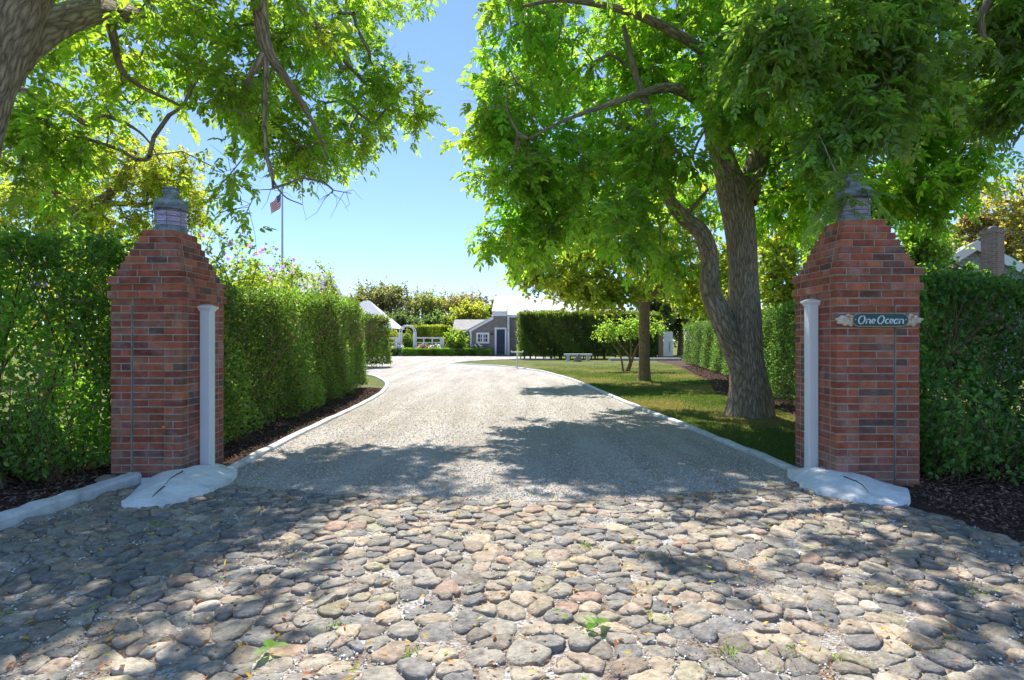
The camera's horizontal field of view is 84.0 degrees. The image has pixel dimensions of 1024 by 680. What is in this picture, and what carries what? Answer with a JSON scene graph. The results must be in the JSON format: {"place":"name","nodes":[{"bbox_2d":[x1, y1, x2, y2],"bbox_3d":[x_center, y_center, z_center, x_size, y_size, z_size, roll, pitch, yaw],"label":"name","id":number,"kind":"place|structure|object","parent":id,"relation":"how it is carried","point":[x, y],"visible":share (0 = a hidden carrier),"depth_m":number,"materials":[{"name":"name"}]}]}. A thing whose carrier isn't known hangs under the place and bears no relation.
{"place":"outdoors","nodes":[
{"label":"outdoors","id":0,"kind":"place"},
{"bbox_2d":[359,301,400,346],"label":"roof","id":1,"kind":"structure","parent":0,"point":[370,307],"depth_m":52.61,"materials":[{"name":"silver metal"}]},
{"bbox_2d":[0,480,1023,679],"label":"cobblestone apron","id":2,"kind":"object","parent":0,"point":[929,625],"visible":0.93,"depth_m":3.01,"materials":[{"name":"grey stone"}]},
{"bbox_2d":[121,463,236,509],"bbox_3d":[-2.956,1.279,5.172,0.826,0.162,1.417,0,0,-25],"label":"concrete footing","id":3,"kind":"object","parent":2,"relation":"on","point":[164,488],"visible":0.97,"depth_m":4.93,"materials":[{"name":"grey concrete"}]},
{"bbox_2d":[197,305,218,464],"bbox_3d":[-3.070,0.468,5.732,0.153,1.645,0.153,0,0,0],"label":"gate post","id":4,"kind":"object","parent":3,"relation":"on","point":[207,384],"visible":0.89,"depth_m":5.68,"materials":[{"name":"white paint"}]},
{"bbox_2d":[254,639,289,654],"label":"fallen sprig","id":5,"kind":"object","parent":2,"relation":"on","point":[268,644],"visible":1,"depth_m":2.39,"materials":[{"name":"green plant"}]},
{"bbox_2d":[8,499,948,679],"bbox_3d":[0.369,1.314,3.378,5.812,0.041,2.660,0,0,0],"label":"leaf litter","id":6,"kind":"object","parent":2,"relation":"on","point":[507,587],"visible":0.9,"depth_m":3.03,"materials":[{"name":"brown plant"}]},
{"bbox_2d":[0,490,1023,667],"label":"grass tufts","id":7,"kind":"object","parent":2,"relation":"on","point":[729,649],"visible":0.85,"depth_m":2.60,"materials":[{"name":"green plant"}]},
{"bbox_2d":[0,408,1023,679],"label":"fallen leaves","id":8,"kind":"object","parent":2,"relation":"on","point":[476,582],"visible":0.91,"depth_m":3.02,"materials":[{"name":"brown plant"}]},
{"bbox_2d":[0,486,1023,679],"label":"joint pebbles","id":9,"kind":"object","parent":2,"relation":"on","point":[498,666],"visible":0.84,"depth_m":3.02,"materials":[{"name":"grey gravel"}]},
{"bbox_2d":[584,616,609,629],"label":"fallen sprig","id":10,"kind":"object","parent":2,"relation":"on","point":[590,625],"visible":1,"depth_m":2.59,"materials":[{"name":"green plant"}]},
{"bbox_2d":[787,466,910,506],"bbox_3d":[2.915,1.273,5.064,0.766,0.174,1.152,0,0,-36],"label":"concrete footing","id":11,"kind":"object","parent":2,"relation":"on","point":[855,487],"visible":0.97,"depth_m":4.86,"materials":[{"name":"grey concrete"}]},
{"bbox_2d":[800,299,820,466],"bbox_3d":[2.890,0.432,5.492,0.142,1.655,0.143,0,0,0],"label":"gate post","id":12,"kind":"object","parent":11,"relation":"on","point":[811,382],"visible":0.89,"depth_m":5.45,"materials":[{"name":"white paint"}]},
{"bbox_2d":[0,341,1023,458],"bbox_3d":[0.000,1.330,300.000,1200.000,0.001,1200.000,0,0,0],"label":"lawn","id":13,"kind":"structure","parent":0,"point":[374,382],"depth_m":27.51,"materials":[{"name":"green plant"}]},
{"bbox_2d":[0,213,50,363],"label":"background tree","id":14,"kind":"object","parent":13,"relation":"on","point":[19,330],"visible":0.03,"depth_m":16.37,"materials":[{"name":"green plant"}]},
{"bbox_2d":[0,459,110,511],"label":"mulch bed","id":15,"kind":"object","parent":13,"relation":"on","point":[49,491],"depth_m":5.08,"materials":[{"name":"brown wood"}]},
{"bbox_2d":[0,365,100,484],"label":"shrub","id":16,"kind":"object","parent":15,"relation":"on","point":[39,464],"visible":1,"depth_m":5.08,"materials":[{"name":"green plant"}]},
{"bbox_2d":[0,218,137,473],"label":"privet hedge","id":17,"kind":"object","parent":15,"relation":"on","point":[108,256],"visible":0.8,"depth_m":5.59,"materials":[{"name":"green plant"}]},
{"bbox_2d":[94,474,116,482],"bbox_3d":[-3.754,1.299,5.269,0.207,0.096,0.144,0,0,-27],"label":"rock","id":18,"kind":"object","parent":15,"relation":"on","point":[102,478],"visible":0.47,"depth_m":5.25,"materials":[{"name":"grey stone"}]},
{"bbox_2d":[0,0,449,488],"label":"ash tree","id":19,"kind":"object","parent":15,"relation":"on","point":[33,33],"visible":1,"depth_m":6.90,"materials":[{"name":"green plant"}]},
{"bbox_2d":[1,223,137,442],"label":"flowering shrub","id":20,"kind":"object","parent":13,"relation":"on","point":[86,364],"visible":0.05,"depth_m":7.11,"materials":[{"name":"green plant"}]},
{"bbox_2d":[0,472,141,530],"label":"kerb","id":21,"kind":"structure","parent":13,"relation":"on","point":[45,506],"depth_m":4.49,"materials":[{"name":"paint"}]},
{"bbox_2d":[52,240,117,357],"bbox_3d":[-12.786,-0.948,18.992,5.282,4.812,4.610,0,0,0],"label":"background tree","id":22,"kind":"object","parent":13,"relation":"on","point":[97,286],"visible":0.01,"depth_m":17.76,"materials":[{"name":"green plant"}]},
{"bbox_2d":[0,109,224,411],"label":"garden tree","id":23,"kind":"object","parent":13,"relation":"on","point":[153,177],"visible":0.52,"depth_m":10.26,"materials":[{"name":"green plant"}]},
{"bbox_2d":[107,230,226,477],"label":"brick pillar","id":24,"kind":"structure","parent":13,"relation":"on","point":[164,284],"depth_m":5.41,"materials":[{"name":"red brick"}]},
{"bbox_2d":[152,186,189,233],"bbox_3d":[-3.464,-1.321,5.780,0.336,0.482,0.336,0,0,0],"label":"ship lantern","id":25,"kind":"object","parent":24,"relation":"on","point":[170,209],"visible":0.99,"depth_m":5.68,"materials":[{"name":"grey metal"}]},
{"bbox_2d":[84,387,381,469],"bbox_3d":[-4.012,1.325,10.797,1.930,0.001,10.487,0,0,-2],"label":"mulch bed","id":26,"kind":"object","parent":13,"relation":"on","point":[225,462],"visible":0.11,"depth_m":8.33,"materials":[{"name":"brown wood"}]},
{"bbox_2d":[194,214,287,366],"bbox_3d":[-4.800,-0.385,9.740,1.996,3.534,2.005,0,0,0],"label":"flowering shrub","id":27,"kind":"object","parent":26,"relation":"on","point":[266,279],"visible":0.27,"depth_m":9.55,"materials":[{"name":"green plant"}]},
{"bbox_2d":[222,241,312,395],"bbox_3d":[-4.958,-0.323,11.246,2.156,3.410,2.152,0,0,0],"label":"flowering shrub","id":28,"kind":"object","parent":26,"relation":"on","point":[289,269],"visible":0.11,"depth_m":11.23,"materials":[{"name":"green plant"}]},
{"bbox_2d":[213,264,389,443],"bbox_3d":[-4.016,0.123,11.091,2.531,2.481,10.099,0,0,-4],"label":"privet hedge","id":29,"kind":"object","parent":26,"relation":"on","point":[307,372],"visible":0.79,"depth_m":8.99,"materials":[{"name":"green plant"}]},
{"bbox_2d":[281,188,283,287],"bbox_3d":[-14.128,-4.104,35.000,0.180,11.067,0.180,0,0,0],"label":"flagpole","id":30,"kind":"object","parent":13,"relation":"on","point":[282,260],"visible":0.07,"depth_m":34.95,"materials":[{"name":"metal"}]},
{"bbox_2d":[270,193,280,214],"bbox_3d":[-14.531,-8.444,35.020,0.648,1.562,0.222,0,0,-10],"label":"flag","id":31,"kind":"object","parent":30,"relation":"attached to","point":[275,204],"visible":0.98,"depth_m":35.01,"materials":[{"name":"fabric"}]},
{"bbox_2d":[237,272,343,296],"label":"gabled house","id":32,"kind":"structure","parent":13,"relation":"on","point":[326,282],"depth_m":36.84,"materials":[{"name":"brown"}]},
{"bbox_2d":[226,374,388,469],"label":"kerb","id":33,"kind":"structure","parent":13,"relation":"on","point":[249,458],"depth_m":7.82,"materials":[{"name":"paint"}]},
{"bbox_2d":[270,256,351,355],"bbox_3d":[-5.023,-0.304,13.399,2.687,3.374,2.491,0,0,0],"label":"flowering shrub","id":34,"kind":"object","parent":13,"relation":"on","point":[314,282],"visible":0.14,"depth_m":13.42,"materials":[{"name":"green plant"}]},
{"bbox_2d":[346,276,416,315],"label":"background tree","id":35,"kind":"object","parent":13,"relation":"on","point":[385,299],"visible":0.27,"depth_m":63.22,"materials":[{"name":"green plant"}]},
{"bbox_2d":[372,347,397,355],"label":"box hedge","id":36,"kind":"object","parent":13,"relation":"on","point":[394,352],"visible":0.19,"depth_m":46.64,"materials":[{"name":"green plant"}]},
{"bbox_2d":[387,329,398,345],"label":"vine plant","id":37,"kind":"object","parent":13,"relation":"on","point":[394,333],"visible":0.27,"depth_m":49.10,"materials":[{"name":"green plant"}]},
{"bbox_2d":[388,337,398,348],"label":"garden fence","id":38,"kind":"object","parent":13,"relation":"on","point":[396,341],"visible":0.33,"depth_m":47.95,"materials":[{"name":"white paint"}]},
{"bbox_2d":[394,342,403,355],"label":"rose bush","id":39,"kind":"object","parent":13,"relation":"on","point":[398,350],"visible":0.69,"depth_m":47.81,"materials":[{"name":"green plant"}]},
{"bbox_2d":[386,309,420,341],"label":"background tree","id":40,"kind":"object","parent":13,"relation":"on","point":[403,319],"visible":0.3,"depth_m":57.48,"materials":[{"name":"green plant"}]},
{"bbox_2d":[398,329,412,347],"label":"vine plant","id":41,"kind":"object","parent":13,"relation":"on","point":[407,339],"visible":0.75,"depth_m":49.37,"materials":[{"name":"green plant"}]},
{"bbox_2d":[399,324,416,355],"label":"garden arch","id":42,"kind":"structure","parent":13,"relation":"on","point":[401,336],"depth_m":47.95,"materials":[{"name":"white paint"}]},
{"bbox_2d":[390,285,454,321],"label":"background tree","id":43,"kind":"object","parent":13,"relation":"on","point":[426,305],"visible":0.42,"depth_m":64.69,"materials":[{"name":"green plant"}]},
{"bbox_2d":[417,343,429,347],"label":"rose bush","id":44,"kind":"object","parent":13,"relation":"on","point":[422,345],"visible":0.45,"depth_m":47.73,"materials":[{"name":"pink plant"}]},
{"bbox_2d":[406,324,452,350],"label":"privet hedge","id":45,"kind":"object","parent":13,"relation":"on","point":[436,330],"visible":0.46,"depth_m":50.58,"materials":[{"name":"green plant"}]},
{"bbox_2d":[415,337,443,347],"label":"garden fence","id":46,"kind":"object","parent":13,"relation":"on","point":[441,342],"visible":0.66,"depth_m":47.95,"materials":[{"name":"white paint"}]},
{"bbox_2d":[429,343,440,347],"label":"rose bush","id":47,"kind":"object","parent":13,"relation":"on","point":[434,345],"visible":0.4,"depth_m":47.81,"materials":[{"name":"plant"}]},
{"bbox_2d":[418,309,453,334],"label":"background tree","id":48,"kind":"object","parent":13,"relation":"on","point":[438,319],"visible":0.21,"depth_m":57.37,"materials":[{"name":"green plant"}]},
{"bbox_2d":[402,347,491,355],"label":"box hedge","id":49,"kind":"object","parent":13,"relation":"on","point":[437,351],"visible":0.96,"depth_m":46.78,"materials":[{"name":"green plant"}]},
{"bbox_2d":[443,327,469,353],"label":"round shrub","id":50,"kind":"object","parent":13,"relation":"on","point":[456,339],"visible":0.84,"depth_m":47.70,"materials":[{"name":"green plant"}]},
{"bbox_2d":[444,297,491,332],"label":"background tree","id":51,"kind":"object","parent":13,"relation":"on","point":[466,310],"visible":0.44,"depth_m":55.96,"materials":[{"name":"green plant"}]},
{"bbox_2d":[442,287,499,315],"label":"background tree","id":52,"kind":"object","parent":13,"relation":"on","point":[457,298],"visible":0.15,"depth_m":67.17,"materials":[{"name":"green plant"}]},
{"bbox_2d":[470,344,484,353],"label":"rose bush","id":53,"kind":"object","parent":13,"relation":"on","point":[477,345],"visible":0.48,"depth_m":47.53,"materials":[{"name":"green plant"}]},
{"bbox_2d":[484,296,493,317],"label":"background tree","id":54,"kind":"object","parent":13,"relation":"on","point":[490,308],"visible":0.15,"depth_m":65.41,"materials":[{"name":"green plant"}]},
{"bbox_2d":[511,351,522,368],"bbox_3d":[0.233,0.936,26.300,0.580,0.888,0.340,0,0,0],"label":"white stand","id":55,"kind":"object","parent":13,"relation":"on","point":[516,358],"visible":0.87,"depth_m":26.28,"materials":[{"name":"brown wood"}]},
{"bbox_2d":[452,296,624,355],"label":"shingle cottage","id":56,"kind":"structure","parent":13,"relation":"on","point":[496,335],"depth_m":48.35,"materials":[{"name":"grey wood"}]},
{"bbox_2d":[476,333,488,343],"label":"window","id":57,"kind":"structure","parent":56,"relation":"in","point":[481,338],"depth_m":47.93,"materials":[{"name":"white paint"}]},
{"bbox_2d":[497,329,504,354],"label":"door","id":58,"kind":"structure","parent":56,"relation":"in","point":[500,332],"depth_m":47.93,"materials":[{"name":"wood"}]},
{"bbox_2d":[573,354,581,361],"bbox_3d":[4.048,1.185,34.984,0.412,0.666,0.442,0,0,-29],"label":"rock","id":59,"kind":"object","parent":13,"relation":"on","point":[577,358],"visible":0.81,"depth_m":34.91,"materials":[{"name":"grey stone"}]},
{"bbox_2d":[564,354,591,360],"bbox_3d":[4.176,1.110,36.000,1.734,0.480,0.440,0,0,0],"label":"garden bench","id":60,"kind":"object","parent":13,"relation":"on","point":[568,357],"visible":0.82,"depth_m":35.83,"materials":[{"name":"grey stone"}]},
{"bbox_2d":[504,309,666,358],"bbox_3d":[5.305,-0.426,40.215,11.962,3.595,3.008,0,0,0],"label":"tall hedge","id":61,"kind":"object","parent":13,"relation":"on","point":[534,328],"visible":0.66,"depth_m":39.35,"materials":[{"name":"green plant"}]},
{"bbox_2d":[496,163,727,380],"bbox_3d":[3.656,-2.177,18.190,8.300,7.215,5.715,0,0,0],"label":"maple tree","id":62,"kind":"object","parent":13,"relation":"on","point":[568,284],"visible":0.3,"depth_m":17.25,"materials":[{"name":"green plant"}]},
{"bbox_2d":[451,359,799,469],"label":"kerb","id":63,"kind":"structure","parent":13,"relation":"on","point":[767,458],"depth_m":8.50,"materials":[{"name":"paint"}]},
{"bbox_2d":[591,313,668,371],"bbox_3d":[4.942,0.123,24.012,3.293,2.554,1.748,0,0,0],"label":"ornamental shrub","id":64,"kind":"object","parent":13,"relation":"on","point":[611,331],"visible":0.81,"depth_m":23.95,"materials":[{"name":"green plant"}]},
{"bbox_2d":[608,358,681,360],"bbox_3d":[8.600,1.260,36.850,4.600,0.180,0.900,0,0,0],"label":"stone step","id":65,"kind":"object","parent":13,"relation":"on","point":[651,359],"visible":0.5,"depth_m":36.40,"materials":[{"name":"grey stone"}]},
{"bbox_2d":[628,268,681,355],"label":"background tree","id":66,"kind":"object","parent":13,"relation":"on","point":[665,310],"visible":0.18,"depth_m":46.25,"materials":[{"name":"green plant"}]},
{"bbox_2d":[658,331,672,357],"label":"white gate","id":67,"kind":"structure","parent":13,"relation":"on","point":[665,345],"depth_m":38.50,"materials":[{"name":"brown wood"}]},
{"bbox_2d":[661,298,697,354],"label":"background tree","id":68,"kind":"object","parent":13,"relation":"on","point":[676,328],"visible":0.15,"depth_m":49.67,"materials":[{"name":"green plant"}]},
{"bbox_2d":[661,248,727,340],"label":"background tree","id":69,"kind":"object","parent":13,"relation":"on","point":[679,306],"visible":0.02,"depth_m":43.49,"materials":[{"name":"green plant"}]},
{"bbox_2d":[439,0,1023,419],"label":"ash tree","id":70,"kind":"object","parent":13,"relation":"on","point":[638,164],"visible":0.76,"depth_m":9.51,"materials":[{"name":"green plant"}]},
{"bbox_2d":[757,213,817,365],"bbox_3d":[10.802,-1.970,21.962,3.403,6.837,3.058,0,0,0],"label":"background tree","id":71,"kind":"object","parent":13,"relation":"on","point":[778,265],"visible":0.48,"depth_m":21.65,"materials":[{"name":"green plant"}]},
{"bbox_2d":[658,360,1022,453],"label":"mulch bed","id":72,"kind":"object","parent":13,"relation":"on","point":[685,364],"visible":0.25,"depth_m":17.71,"materials":[{"name":"brown wood"}]},
{"bbox_2d":[679,266,1004,443],"bbox_3d":[7.672,0.155,19.224,2.493,2.418,26.622,0,0,12],"label":"privet hedge","id":73,"kind":"object","parent":72,"relation":"on","point":[779,349],"visible":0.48,"depth_m":12.92,"materials":[{"name":"green plant"}]},
{"bbox_2d":[792,219,923,485],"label":"brick pillar","id":74,"kind":"structure","parent":13,"relation":"on","point":[869,405],"depth_m":5.18,"materials":[{"name":"red brick"}]},
{"bbox_2d":[834,173,872,221],"bbox_3d":[3.320,-1.376,5.535,0.336,0.482,0.336,0,0,0],"label":"ship lantern","id":75,"kind":"object","parent":74,"relation":"on","point":[854,190],"visible":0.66,"depth_m":5.42,"materials":[{"name":"grey metal"}]},
{"bbox_2d":[835,313,923,326],"bbox_3d":[3.324,-0.181,5.136,0.802,0.125,0.039,0,0,0],"label":"name sign","id":76,"kind":"object","parent":74,"relation":"attached to","point":[879,320],"visible":1,"depth_m":5.12,"materials":[{"name":"teal metal"}]},
{"bbox_2d":[780,454,1023,541],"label":"mulch bed","id":77,"kind":"object","parent":13,"relation":"on","point":[918,504],"depth_m":4.53,"materials":[{"name":"brown wood"}]},
{"bbox_2d":[698,0,1023,248],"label":"ash tree","id":78,"kind":"object","parent":77,"relation":"on","point":[806,50],"visible":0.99,"depth_m":6.20,"materials":[{"name":"green plant"}]},
{"bbox_2d":[916,254,1023,464],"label":"privet hedge","id":79,"kind":"object","parent":77,"relation":"on","point":[943,291],"visible":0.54,"depth_m":5.73,"materials":[{"name":"green plant"}]},
{"bbox_2d":[919,378,1023,485],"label":"shrub","id":80,"kind":"object","parent":77,"relation":"on","point":[958,459],"visible":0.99,"depth_m":5.20,"materials":[{"name":"green plant"}]},
{"bbox_2d":[895,217,978,380],"bbox_3d":[12.198,-1.196,17.055,2.825,5.299,2.488,0,0,-37],"label":"background tree","id":81,"kind":"object","parent":13,"relation":"on","point":[920,251],"visible":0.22,"depth_m":16.64,"materials":[{"name":"green plant"}]},
{"bbox_2d":[957,260,990,385],"bbox_3d":[13.430,-0.454,16.540,1.128,3.829,0.884,0,0,-18],"label":"background tree","id":82,"kind":"object","parent":13,"relation":"on","point":[969,268],"visible":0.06,"depth_m":16.45,"materials":[{"name":"green plant"}]},
{"bbox_2d":[948,206,1005,250],"bbox_3d":[21.793,-2.499,26.965,3.138,7.888,2.579,0,0,0],"label":"background tree","id":83,"kind":"object","parent":13,"relation":"on","point":[963,226],"visible":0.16,"depth_m":26.74,"materials":[{"name":"green plant"}]},
{"bbox_2d":[942,240,1023,373],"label":"neighbour house","id":84,"kind":"structure","parent":13,"relation":"on","point":[972,255],"depth_m":21.35,"materials":[{"name":"grey"}]},
{"bbox_2d":[979,226,1005,376],"bbox_3d":[17.231,-1.341,20.400,0.580,5.442,0.580,0,0,-28],"label":"brick chimney","id":85,"kind":"object","parent":84,"relation":"attached to","point":[992,248],"visible":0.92,"depth_m":20.22,"materials":[{"name":"brick"}]},
{"bbox_2d":[956,165,1023,263],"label":"background tree","id":86,"kind":"object","parent":13,"relation":"on","point":[1012,222],"visible":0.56,"depth_m":25.86,"materials":[{"name":"green plant"}]},
{"bbox_2d":[0,0,1023,340],"label":"sky","id":87,"kind":"structure","parent":0,"point":[411,222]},
{"bbox_2d":[231,356,793,500],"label":"gravel driveway","id":88,"kind":"structure","parent":0,"point":[432,372],"depth_m":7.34,"materials":[{"name":"grey gravel"}]},
{"bbox_2d":[345,311,393,366],"bbox_3d":[-8.147,-0.114,28.549,4.669,2.953,2.064,0,0,27],"label":"privet hedge","id":89,"kind":"object","parent":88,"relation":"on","point":[383,348],"visible":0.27,"depth_m":27.69,"materials":[{"name":"green plant"}]},
{"bbox_2d":[535,361,795,465],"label":"lawn grass","id":90,"kind":"structure","parent":0,"point":[743,430],"depth_m":11.75,"materials":[{"name":"green plant"}]}
]}

